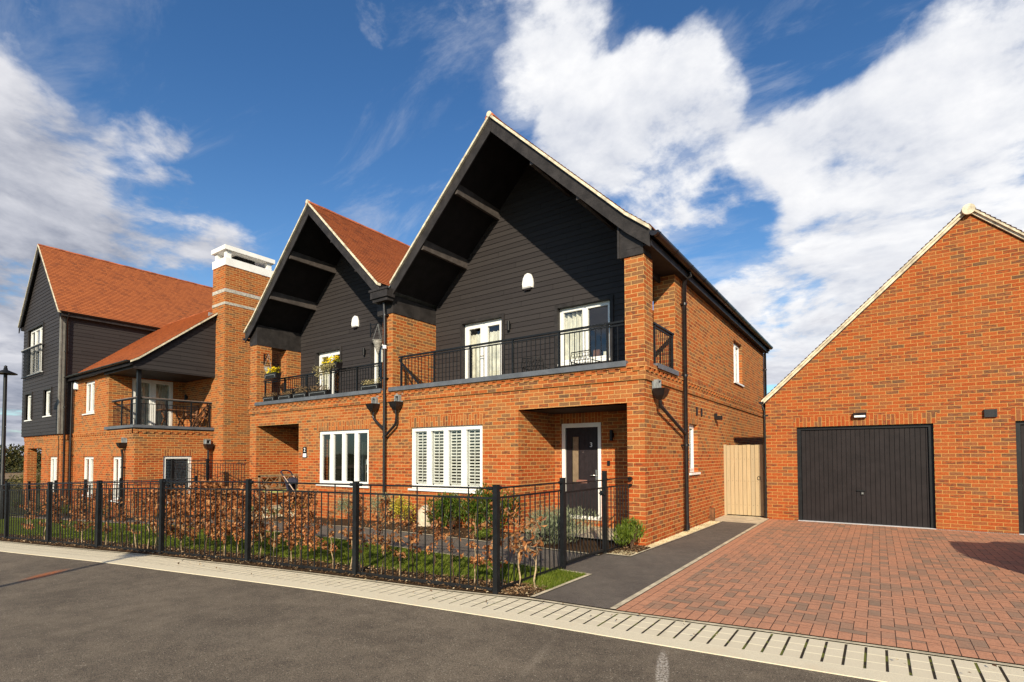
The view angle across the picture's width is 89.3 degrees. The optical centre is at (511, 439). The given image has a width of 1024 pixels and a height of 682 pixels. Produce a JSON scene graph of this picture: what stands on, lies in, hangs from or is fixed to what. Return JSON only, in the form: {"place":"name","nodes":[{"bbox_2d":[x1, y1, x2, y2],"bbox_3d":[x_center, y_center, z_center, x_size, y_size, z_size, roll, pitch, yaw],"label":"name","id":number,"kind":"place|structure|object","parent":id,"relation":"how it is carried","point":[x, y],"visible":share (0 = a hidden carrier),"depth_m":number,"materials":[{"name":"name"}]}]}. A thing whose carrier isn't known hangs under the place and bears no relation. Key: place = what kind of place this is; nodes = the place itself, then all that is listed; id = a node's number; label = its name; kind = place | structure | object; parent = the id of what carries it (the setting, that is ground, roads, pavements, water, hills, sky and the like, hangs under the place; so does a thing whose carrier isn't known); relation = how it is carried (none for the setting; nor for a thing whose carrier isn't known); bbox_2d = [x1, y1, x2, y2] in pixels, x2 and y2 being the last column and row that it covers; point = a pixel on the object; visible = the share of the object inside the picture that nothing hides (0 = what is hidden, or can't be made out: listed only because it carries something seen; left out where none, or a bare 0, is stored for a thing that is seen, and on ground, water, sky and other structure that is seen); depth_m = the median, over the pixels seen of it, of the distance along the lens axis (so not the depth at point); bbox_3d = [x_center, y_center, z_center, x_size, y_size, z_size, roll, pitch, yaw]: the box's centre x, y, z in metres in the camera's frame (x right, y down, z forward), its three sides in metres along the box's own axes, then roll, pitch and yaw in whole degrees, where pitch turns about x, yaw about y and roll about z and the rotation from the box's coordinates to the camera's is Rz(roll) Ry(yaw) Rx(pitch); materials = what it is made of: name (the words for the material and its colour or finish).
{"place":"outdoors","nodes":[
{"label":"outdoors","id":0,"kind":"place"},
{"bbox_2d":[5,472,39,478],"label":"field","id":1,"kind":"structure","parent":0,"point":[7,475],"depth_m":58.73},
{"bbox_2d":[0,444,41,472],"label":"hedgerow","id":2,"kind":"object","parent":1,"relation":"on","point":[12,454],"visible":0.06,"depth_m":66.16,"materials":[{"name":"green plant"}]},
{"bbox_2d":[0,517,550,582],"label":"lawn","id":3,"kind":"structure","parent":0,"point":[168,537],"depth_m":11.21,"materials":[{"name":"green plant"}]},
{"bbox_2d":[0,365,17,518],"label":"street lamp","id":4,"kind":"object","parent":3,"relation":"on","point":[5,372],"visible":0.91,"depth_m":17.57,"materials":[{"name":"black metal"}]},
{"bbox_2d":[17,516,596,567],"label":"garden path","id":5,"kind":"structure","parent":0,"point":[463,543],"depth_m":8.75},
{"bbox_2d":[0,551,878,681],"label":"road","id":6,"kind":"structure","parent":0,"point":[67,620],"depth_m":4.35,"materials":[{"name":"grey asphalt"}]},
{"bbox_2d":[2,551,884,681],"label":"kerb face","id":7,"kind":"object","parent":6,"relation":"on","point":[506,619],"visible":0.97,"depth_m":4.78},
{"bbox_2d":[0,548,946,681],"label":"kerb","id":8,"kind":"structure","parent":6,"relation":"on","point":[820,666],"depth_m":4.69,"materials":[{"name":"beige concrete"}]},
{"bbox_2d":[0,455,1023,668],"bbox_3d":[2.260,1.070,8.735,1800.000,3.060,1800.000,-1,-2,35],"label":"ground","id":9,"kind":"structure","parent":0,"point":[548,591],"depth_m":6.17,"materials":[{"name":"grey"}]},
{"bbox_2d":[6,469,40,491],"bbox_3d":[-30.402,2.660,33.672,5.113,1.669,4.148,-1,-2,35],"label":"scrub bush","id":10,"kind":"object","parent":9,"relation":"on","point":[38,479],"visible":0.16,"depth_m":32.70,"materials":[{"name":"green plant"}]},
{"bbox_2d":[5,476,197,523],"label":"railings","id":11,"kind":"object","parent":9,"relation":"on","point":[120,485],"visible":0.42,"depth_m":16.37,"materials":[{"name":"black metal"}]},
{"bbox_2d":[18,244,212,513],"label":"three storey house","id":12,"kind":"structure","parent":9,"relation":"on","point":[80,312],"depth_m":20.97,"materials":[{"name":"brick"}]},
{"bbox_2d":[28,326,42,375],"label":"window","id":13,"kind":"structure","parent":12,"relation":"in","point":[38,332],"depth_m":21.58,"materials":[{"name":"white glass"}]},
{"bbox_2d":[50,457,56,491],"bbox_3d":[-17.650,1.335,19.968,1.130,1.345,0.185,-1,-2,35],"label":"window","id":14,"kind":"structure","parent":12,"relation":"in","point":[53,459],"depth_m":20.01,"materials":[{"name":"white glass"}]},
{"bbox_2d":[64,244,279,517],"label":"brick house","id":15,"kind":"structure","parent":9,"relation":"on","point":[201,360],"depth_m":18.00,"materials":[{"name":"brick"}]},
{"bbox_2d":[82,456,93,496],"bbox_3d":[-15.177,1.336,18.709,1.240,1.435,0.341,-1,-2,35],"label":"window","id":16,"kind":"structure","parent":15,"relation":"in","point":[90,458],"depth_m":18.68,"materials":[{"name":"white glass"}]},
{"bbox_2d":[82,381,94,414],"bbox_3d":[-15.186,-1.493,18.794,1.160,1.215,0.332,-1,-2,35],"label":"window","id":17,"kind":"structure","parent":15,"relation":"in","point":[92,383],"depth_m":18.78,"materials":[{"name":"white glass"}]},
{"bbox_2d":[132,378,172,425],"bbox_3d":[-13.029,-1.262,18.738,0.147,1.750,1.310,-1,-2,35],"label":"french door","id":18,"kind":"structure","parent":15,"relation":"in","point":[149,388],"depth_m":18.74,"materials":[{"name":"white glass"}]},
{"bbox_2d":[163,456,190,503],"bbox_3d":[-11.146,1.331,17.227,0.194,1.555,0.940,-1,-2,35],"label":"window","id":19,"kind":"structure","parent":15,"relation":"in","point":[188,473],"depth_m":17.31,"materials":[{"name":"black glass"}]},
{"bbox_2d":[170,459,246,514],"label":"railings","id":20,"kind":"object","parent":9,"relation":"on","point":[207,463],"visible":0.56,"depth_m":16.75,"materials":[{"name":"black metal"}]},
{"bbox_2d":[0,479,499,596],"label":"front railings","id":21,"kind":"object","parent":9,"relation":"on","point":[355,493],"visible":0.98,"depth_m":7.51,"materials":[{"name":"black metal"}]},
{"bbox_2d":[0,533,516,593],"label":"mulch strip","id":22,"kind":"object","parent":9,"relation":"on","point":[300,569],"visible":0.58,"depth_m":7.29,"materials":[{"name":"brown plant"}]},
{"bbox_2d":[70,486,94,542],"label":"beech sapling","id":23,"kind":"object","parent":22,"relation":"on","point":[81,511],"visible":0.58,"depth_m":9.99,"materials":[{"name":"brown plant"}]},
{"bbox_2d":[102,499,117,544],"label":"beech sapling","id":24,"kind":"object","parent":22,"relation":"on","point":[107,503],"visible":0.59,"depth_m":9.52,"materials":[{"name":"brown plant"}]},
{"bbox_2d":[139,485,158,548],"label":"beech sapling","id":25,"kind":"object","parent":22,"relation":"on","point":[151,512],"visible":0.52,"depth_m":8.82,"materials":[{"name":"brown plant"}]},
{"bbox_2d":[151,486,177,536],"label":"beech sapling","id":26,"kind":"object","parent":22,"relation":"on","point":[168,515],"visible":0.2,"depth_m":8.74,"materials":[{"name":"brown plant"}]},
{"bbox_2d":[158,484,192,548],"bbox_3d":[-5.567,1.324,8.648,0.542,1.125,0.455,0,1,10],"label":"beech sapling","id":27,"kind":"object","parent":22,"relation":"on","point":[173,503],"visible":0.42,"depth_m":8.62,"materials":[{"name":"brown plant"}]},
{"bbox_2d":[168,484,197,551],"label":"beech sapling","id":28,"kind":"object","parent":22,"relation":"on","point":[178,518],"visible":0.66,"depth_m":8.41,"materials":[{"name":"brown plant"}]},
{"bbox_2d":[182,489,206,552],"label":"beech sapling","id":29,"kind":"object","parent":22,"relation":"on","point":[193,506],"visible":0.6,"depth_m":8.33,"materials":[{"name":"brown plant"}]},
{"bbox_2d":[193,477,223,552],"bbox_3d":[-4.841,1.240,8.307,0.502,1.240,0.598,2,0,-37],"label":"beech sapling","id":30,"kind":"object","parent":22,"relation":"on","point":[207,511],"visible":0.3,"depth_m":8.31,"materials":[{"name":"brown plant"}]},
{"bbox_2d":[201,479,229,551],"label":"beech sapling","id":31,"kind":"object","parent":22,"relation":"on","point":[212,484],"visible":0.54,"depth_m":8.20,"materials":[{"name":"brown plant"}]},
{"bbox_2d":[201,486,235,555],"bbox_3d":[-4.474,1.285,8.054,0.536,1.107,0.431,1,1,24],"label":"beech sapling","id":32,"kind":"object","parent":22,"relation":"on","point":[223,517],"visible":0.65,"depth_m":8.04,"materials":[{"name":"brown plant"}]},
{"bbox_2d":[221,485,244,556],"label":"beech sapling","id":33,"kind":"object","parent":22,"relation":"on","point":[234,502],"visible":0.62,"depth_m":7.94,"materials":[{"name":"brown plant"}]},
{"bbox_2d":[238,480,270,549],"bbox_3d":[-3.962,1.217,7.893,0.517,1.223,0.448,0,-2,-3],"label":"beech sapling","id":34,"kind":"object","parent":22,"relation":"on","point":[256,512],"visible":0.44,"depth_m":7.88,"materials":[{"name":"brown plant"}]},
{"bbox_2d":[251,491,274,555],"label":"beech sapling","id":35,"kind":"object","parent":22,"relation":"on","point":[262,504],"visible":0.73,"depth_m":7.79,"materials":[{"name":"brown plant"}]},
{"bbox_2d":[266,506,282,560],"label":"beech sapling","id":36,"kind":"object","parent":22,"relation":"on","point":[274,539],"visible":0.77,"depth_m":7.57,"materials":[{"name":"brown plant"}]},
{"bbox_2d":[278,492,304,561],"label":"beech sapling","id":37,"kind":"object","parent":22,"relation":"on","point":[286,508],"visible":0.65,"depth_m":7.43,"materials":[{"name":"brown plant"}]},
{"bbox_2d":[278,490,313,564],"bbox_3d":[-3.042,1.257,7.342,0.525,1.089,0.441,1,-5,-24],"label":"beech sapling","id":38,"kind":"object","parent":22,"relation":"on","point":[298,517],"visible":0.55,"depth_m":7.33,"materials":[{"name":"brown plant"}]},
{"bbox_2d":[298,487,326,557],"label":"beech sapling","id":39,"kind":"object","parent":22,"relation":"on","point":[311,515],"visible":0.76,"depth_m":7.20,"materials":[{"name":"brown plant"}]},
{"bbox_2d":[322,506,337,564],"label":"beech sapling","id":40,"kind":"object","parent":22,"relation":"on","point":[331,533],"visible":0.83,"depth_m":7.12,"materials":[{"name":"brown plant"}]},
{"bbox_2d":[338,494,366,566],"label":"beech sapling","id":41,"kind":"object","parent":22,"relation":"on","point":[345,532],"visible":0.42,"depth_m":7.08,"materials":[{"name":"brown plant"}]},
{"bbox_2d":[359,512,368,570],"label":"beech sapling","id":42,"kind":"object","parent":22,"relation":"on","point":[360,535],"visible":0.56,"depth_m":6.85,"materials":[{"name":"brown plant"}]},
{"bbox_2d":[368,495,396,573],"bbox_3d":[-1.675,1.256,6.707,0.407,1.046,0.353,-1,-1,-27],"label":"beech sapling","id":43,"kind":"object","parent":22,"relation":"on","point":[381,506],"visible":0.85,"depth_m":6.68,"materials":[{"name":"brown plant"}]},
{"bbox_2d":[394,515,407,574],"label":"beech sapling","id":44,"kind":"object","parent":22,"relation":"on","point":[398,537],"visible":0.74,"depth_m":6.62,"materials":[{"name":"brown plant"}]},
{"bbox_2d":[404,510,422,577],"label":"beech sapling","id":45,"kind":"object","parent":22,"relation":"on","point":[412,537],"visible":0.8,"depth_m":6.46,"materials":[{"name":"brown plant"}]},
{"bbox_2d":[422,508,447,566],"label":"beech sapling","id":46,"kind":"object","parent":22,"relation":"on","point":[436,531],"visible":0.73,"depth_m":6.45,"materials":[{"name":"brown plant"}]},
{"bbox_2d":[443,521,463,582],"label":"beech sapling","id":47,"kind":"object","parent":22,"relation":"on","point":[452,543],"visible":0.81,"depth_m":6.26,"materials":[{"name":"brown plant"}]},
{"bbox_2d":[465,518,483,584],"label":"beech sapling","id":48,"kind":"object","parent":22,"relation":"on","point":[473,560],"visible":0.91,"depth_m":6.17,"materials":[{"name":"brown plant"}]},
{"bbox_2d":[475,502,507,569],"bbox_3d":[-0.218,1.224,6.027,0.361,1.056,0.327,1,-2,-29],"label":"beech sapling","id":49,"kind":"object","parent":22,"relation":"on","point":[490,557],"visible":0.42,"depth_m":6.03,"materials":[{"name":"brown plant"}]},
{"bbox_2d":[0,520,996,672],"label":"mulch litter","id":50,"kind":"object","parent":22,"relation":"on","point":[517,591],"visible":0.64,"depth_m":7.18,"materials":[{"name":"brown plant"}]},
{"bbox_2d":[272,505,294,516],"bbox_3d":[-6.571,2.308,15.737,2.250,0.500,1.550,-1,-2,35],"label":"porch step","id":51,"kind":"object","parent":9,"relation":"on","point":[274,506],"depth_m":15.62,"materials":[{"name":"beige stone"}]},
{"bbox_2d":[258,474,297,503],"bbox_3d":[-7.131,1.589,16.234,0.570,0.970,1.410,-1,-2,35],"label":"garden bench","id":52,"kind":"object","parent":51,"relation":"on","point":[280,476],"visible":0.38,"depth_m":16.19,"materials":[{"name":"brown wood"}]},
{"bbox_2d":[280,470,297,507],"bbox_3d":[-6.433,1.476,15.476,0.930,1.135,0.510,-1,-2,17],"label":"pushchair","id":53,"kind":"object","parent":51,"relation":"on","point":[291,486],"visible":0.41,"depth_m":15.41,"materials":[{"name":"black metal"}]},
{"bbox_2d":[52,513,527,540],"bbox_3d":[-8.266,2.325,15.123,19.764,0.607,3.015,-1,-2,28],"label":"planting bed","id":54,"kind":"object","parent":9,"relation":"on","point":[345,523],"visible":0.13,"depth_m":11.28,"materials":[{"name":"brown soil"}]},
{"bbox_2d":[331,490,361,521],"bbox_3d":[-3.920,1.614,12.500,0.908,0.778,0.713,-1,-2,35],"label":"grey shrub","id":55,"kind":"object","parent":54,"relation":"on","point":[343,506],"visible":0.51,"depth_m":12.45,"materials":[{"name":"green plant"}]},
{"bbox_2d":[364,489,395,520],"bbox_3d":[-2.965,1.528,11.852,0.734,0.843,0.817,-1,-2,35],"label":"grey shrub","id":56,"kind":"object","parent":54,"relation":"on","point":[373,503],"visible":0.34,"depth_m":11.78,"materials":[{"name":"green plant"}]},
{"bbox_2d":[389,493,415,526],"bbox_3d":[-2.399,1.546,11.355,0.657,0.733,0.544,0,-2,7],"label":"yellow shrub","id":57,"kind":"object","parent":54,"relation":"on","point":[397,508],"visible":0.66,"depth_m":11.30,"materials":[{"name":"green plant"}]},
{"bbox_2d":[418,505,430,525],"bbox_3d":[-1.951,1.684,11.470,0.408,0.460,0.291,-1,-2,35],"label":"boulder","id":58,"kind":"object","parent":54,"relation":"on","point":[421,517],"visible":0.54,"depth_m":11.34,"materials":[{"name":"stone"}]},
{"bbox_2d":[423,491,465,529],"bbox_3d":[-1.337,1.465,10.684,1.168,0.828,0.799,-1,-2,35],"label":"laurel shrub","id":59,"kind":"object","parent":54,"relation":"on","point":[446,508],"visible":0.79,"depth_m":10.57,"materials":[{"name":"green plant"}]},
{"bbox_2d":[458,481,525,530],"bbox_3d":[-0.399,1.329,9.984,1.320,1.046,0.800,-1,-2,18],"label":"laurel shrub","id":60,"kind":"object","parent":54,"relation":"on","point":[481,507],"visible":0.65,"depth_m":9.93,"materials":[{"name":"green plant"}]},
{"bbox_2d":[243,199,435,520],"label":"brick house","id":61,"kind":"structure","parent":9,"relation":"on","point":[315,305],"depth_m":15.44,"materials":[{"name":"orange brick"}]},
{"bbox_2d":[264,367,281,379],"bbox_3d":[-6.979,-1.945,15.082,0.670,0.362,0.264,-1,-2,35],"label":"planter box","id":62,"kind":"object","parent":61,"relation":"attached to","point":[274,374],"visible":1,"depth_m":15.02,"materials":[{"name":"black plastic"}]},
{"bbox_2d":[308,384,329,395],"bbox_3d":[-5.282,-1.343,14.227,0.820,0.328,0.217,-1,-2,35],"label":"planter box","id":63,"kind":"object","parent":61,"relation":"on","point":[325,391],"visible":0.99,"depth_m":14.13,"materials":[{"name":"black plastic"}]},
{"bbox_2d":[312,355,342,384],"bbox_3d":[-4.804,-1.802,13.452,0.920,0.780,0.406,-1,-2,35],"label":"planter box","id":64,"kind":"object","parent":61,"relation":"attached to","point":[329,364],"visible":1,"depth_m":13.37,"materials":[{"name":"black plastic"}]},
{"bbox_2d":[319,350,339,393],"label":"french door","id":65,"kind":"structure","parent":61,"relation":"in","point":[328,354],"depth_m":16.69,"materials":[{"name":"white glass"}]},
{"bbox_2d":[316,429,369,487],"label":"window","id":66,"kind":"structure","parent":61,"relation":"in","point":[348,450],"depth_m":14.08,"materials":[{"name":"white glass"}]},
{"bbox_2d":[360,377,380,390],"bbox_3d":[-3.533,-1.378,12.985,0.728,0.314,0.223,-1,-2,35],"label":"planter box","id":67,"kind":"object","parent":61,"relation":"on","point":[371,386],"visible":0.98,"depth_m":12.91,"materials":[{"name":"black plastic"}]},
{"bbox_2d":[370,323,382,354],"bbox_3d":[-3.406,-2.519,12.931,0.419,0.840,0.285,0,-2,9],"label":"hanging cone basket","id":68,"kind":"object","parent":61,"relation":"attached to","point":[377,343],"visible":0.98,"depth_m":12.87,"materials":[{"name":"grey wicker"}]},
{"bbox_2d":[374,343,382,383],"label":"window","id":69,"kind":"structure","parent":61,"relation":"in","point":[378,358],"depth_m":15.23,"materials":[{"name":"white glass"}]},
{"bbox_2d":[0,542,1023,681],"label":"setts","id":70,"kind":"structure","parent":9,"relation":"on","point":[915,665],"depth_m":4.63,"materials":[{"name":"beige concrete"}]},
{"bbox_2d":[0,541,1023,667],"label":"sett edging","id":71,"kind":"object","parent":9,"relation":"on","point":[1000,663],"visible":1,"depth_m":5.01,"materials":[{"name":"beige concrete"}]},
{"bbox_2d":[498,585,542,596],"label":"verge soil","id":72,"kind":"structure","parent":9,"relation":"on","point":[522,586],"depth_m":5.80,"materials":[{"name":"brown soil"}]},
{"bbox_2d":[503,509,533,587],"bbox_3d":[0.067,1.265,5.988,0.368,0.971,0.499,0,-2,9],"label":"beech sapling","id":73,"kind":"object","parent":72,"relation":"on","point":[515,547],"visible":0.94,"depth_m":5.99,"materials":[{"name":"brown plant"}]},
{"bbox_2d":[520,516,546,588],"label":"beech sapling","id":74,"kind":"object","parent":72,"relation":"on","point":[534,522],"visible":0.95,"depth_m":5.93,"materials":[{"name":"brown plant"}]},
{"bbox_2d":[532,569,590,596],"bbox_3d":[0.452,1.719,6.253,0.480,0.001,1.348,-1,-2,35],"label":"verge edging","id":75,"kind":"object","parent":9,"relation":"on","point":[542,592],"visible":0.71,"depth_m":6.12,"materials":[{"name":"beige concrete"}]},
{"bbox_2d":[500,471,632,589],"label":"side railings","id":76,"kind":"object","parent":9,"relation":"on","point":[562,483],"visible":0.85,"depth_m":6.89,"materials":[{"name":"black metal"}]},
{"bbox_2d":[566,480,604,564],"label":"pedestrian gate","id":77,"kind":"structure","parent":76,"relation":"attached to","point":[602,493],"depth_m":7.60,"materials":[{"name":"black metal"}]},
{"bbox_2d":[517,536,621,554],"bbox_3d":[1.017,1.801,8.899,1.650,0.001,1.170,-1,-2,35],"label":"lavender bed","id":78,"kind":"object","parent":9,"relation":"on","point":[574,545],"visible":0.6,"depth_m":8.86,"materials":[{"name":"brown soil"}]},
{"bbox_2d":[526,505,601,545],"bbox_3d":[0.832,1.448,8.711,1.470,0.723,0.795,-1,-2,35],"label":"lavender mound","id":79,"kind":"object","parent":78,"relation":"on","point":[556,523],"visible":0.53,"depth_m":8.61,"materials":[{"name":"green plant"}]},
{"bbox_2d":[368,111,772,552],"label":"brick house","id":80,"kind":"structure","parent":9,"relation":"on","point":[521,247],"depth_m":11.36,"materials":[{"name":"orange brick"}]},
{"bbox_2d":[408,425,481,493],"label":"window","id":81,"kind":"structure","parent":80,"relation":"in","point":[449,455],"depth_m":11.68,"materials":[{"name":"white glass"}]},
{"bbox_2d":[465,318,500,378],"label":"french door","id":82,"kind":"structure","parent":80,"relation":"in","point":[484,358],"depth_m":12.87,"materials":[{"name":"white glass"}]},
{"bbox_2d":[566,427,597,516],"bbox_3d":[1.507,0.683,11.053,0.813,1.880,0.101,-1,-2,35],"label":"front door","id":83,"kind":"structure","parent":80,"relation":"in","point":[581,442],"depth_m":11.07,"materials":[{"name":"black wood"}]},
{"bbox_2d":[570,349,600,366],"bbox_3d":[1.489,-1.298,10.189,0.522,0.810,0.513,-2,-2,41],"label":"metal chair","id":84,"kind":"object","parent":80,"relation":"on","point":[592,359],"visible":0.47,"depth_m":10.00,"materials":[{"name":"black metal"}]},
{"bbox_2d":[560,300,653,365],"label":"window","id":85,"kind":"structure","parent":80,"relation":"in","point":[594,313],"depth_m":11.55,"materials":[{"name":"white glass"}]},
{"bbox_2d":[689,424,700,474],"bbox_3d":[3.852,0.213,11.151,0.210,1.085,0.700,-1,-2,35],"label":"window","id":86,"kind":"structure","parent":80,"relation":"in","point":[691,433],"depth_m":11.35,"materials":[{"name":"white glass"}]},
{"bbox_2d":[733,342,743,386],"bbox_3d":[6.404,-2.154,14.819,0.205,1.215,1.160,-1,-2,35],"label":"window","id":87,"kind":"structure","parent":80,"relation":"in","point":[736,354],"depth_m":15.13,"materials":[{"name":"white glass"}]},
{"bbox_2d":[724,445,766,517],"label":"timber gate","id":88,"kind":"structure","parent":80,"relation":"attached to","point":[741,488],"depth_m":12.99,"materials":[{"name":"beige wood"}]},
{"bbox_2d":[526,526,624,541],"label":"porch floor","id":89,"kind":"structure","parent":9,"relation":"on","point":[585,534],"depth_m":9.89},
{"bbox_2d":[608,545,648,555],"bbox_3d":[1.896,1.784,8.377,0.390,0.001,0.970,-1,-2,35],"label":"side bed","id":90,"kind":"object","parent":9,"relation":"on","point":[640,547],"visible":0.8,"depth_m":8.48,"materials":[{"name":"brown plant"}]},
{"bbox_2d":[612,517,648,548],"bbox_3d":[1.882,1.523,8.436,0.507,0.547,0.758,-3,-3,58],"label":"glossy shrub","id":91,"kind":"object","parent":90,"relation":"on","point":[630,530],"visible":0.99,"depth_m":8.38,"materials":[{"name":"green plant"}]},
{"bbox_2d":[611,518,768,608],"bbox_3d":[3.575,1.793,8.804,0.060,0.001,8.937,-1,-2,35],"label":"drive edging","id":92,"kind":"object","parent":9,"relation":"on","point":[660,580],"visible":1,"depth_m":6.74,"materials":[{"name":"beige concrete"}]},
{"bbox_2d":[616,519,777,611],"bbox_3d":[3.682,1.797,8.730,0.200,0.001,8.932,-1,-2,35],"label":"drive side course","id":93,"kind":"object","parent":9,"relation":"on","point":[639,602],"visible":1,"depth_m":6.65,"materials":[{"name":"brick"}]},
{"bbox_2d":[637,607,1023,664],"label":"drive front course","id":94,"kind":"object","parent":9,"relation":"on","point":[903,644],"visible":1,"depth_m":4.37,"materials":[{"name":"red brick"}]},
{"bbox_2d":[758,203,1023,534],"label":"brick garage","id":95,"kind":"structure","parent":9,"relation":"on","point":[896,399],"depth_m":10.86,"materials":[{"name":"brick"}]},
{"bbox_2d":[801,427,930,527],"bbox_3d":[7.754,0.820,11.482,2.330,2.105,0.070,-1,-2,35],"label":"garage door","id":96,"kind":"structure","parent":95,"relation":"in","point":[880,476],"depth_m":11.43,"materials":[{"name":"black metal"}]},
{"bbox_2d":[1020,425,1023,519],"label":"garage door","id":97,"kind":"structure","parent":95,"relation":"in","point":[1021,426],"depth_m":10.01,"materials":[{"name":"black metal"}]},
{"bbox_2d":[0,0,1023,454],"label":"sky","id":98,"kind":"structure","parent":0,"point":[798,154],"materials":[{"name":"blue"}]},
{"bbox_2d":[523,567,586,590],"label":"verge grass","id":99,"kind":"structure","parent":0,"point":[554,578],"depth_m":6.35,"materials":[{"name":"green plant"}]},
{"bbox_2d":[534,522,755,608],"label":"access path","id":100,"kind":"structure","parent":0,"point":[611,581],"depth_m":7.02,"materials":[{"name":"grey asphalt"}]},
{"bbox_2d":[715,515,765,523],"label":"flag paving","id":101,"kind":"structure","parent":0,"point":[742,519],"depth_m":12.30,"materials":[{"name":"beige stone"}]},
{"bbox_2d":[644,519,1023,656],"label":"driveway","id":102,"kind":"structure","parent":0,"point":[958,589],"depth_m":6.11,"materials":[{"name":"red brick"}]},
{"label":"gravel strip","id":103,"kind":"structure","parent":0,"visible":0},
{"bbox_2d":[612,521,719,554],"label":"gravel pebbles","id":104,"kind":"object","parent":103,"relation":"on","point":[693,529],"visible":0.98,"depth_m":9.89,"materials":[{"name":"beige gravel"}]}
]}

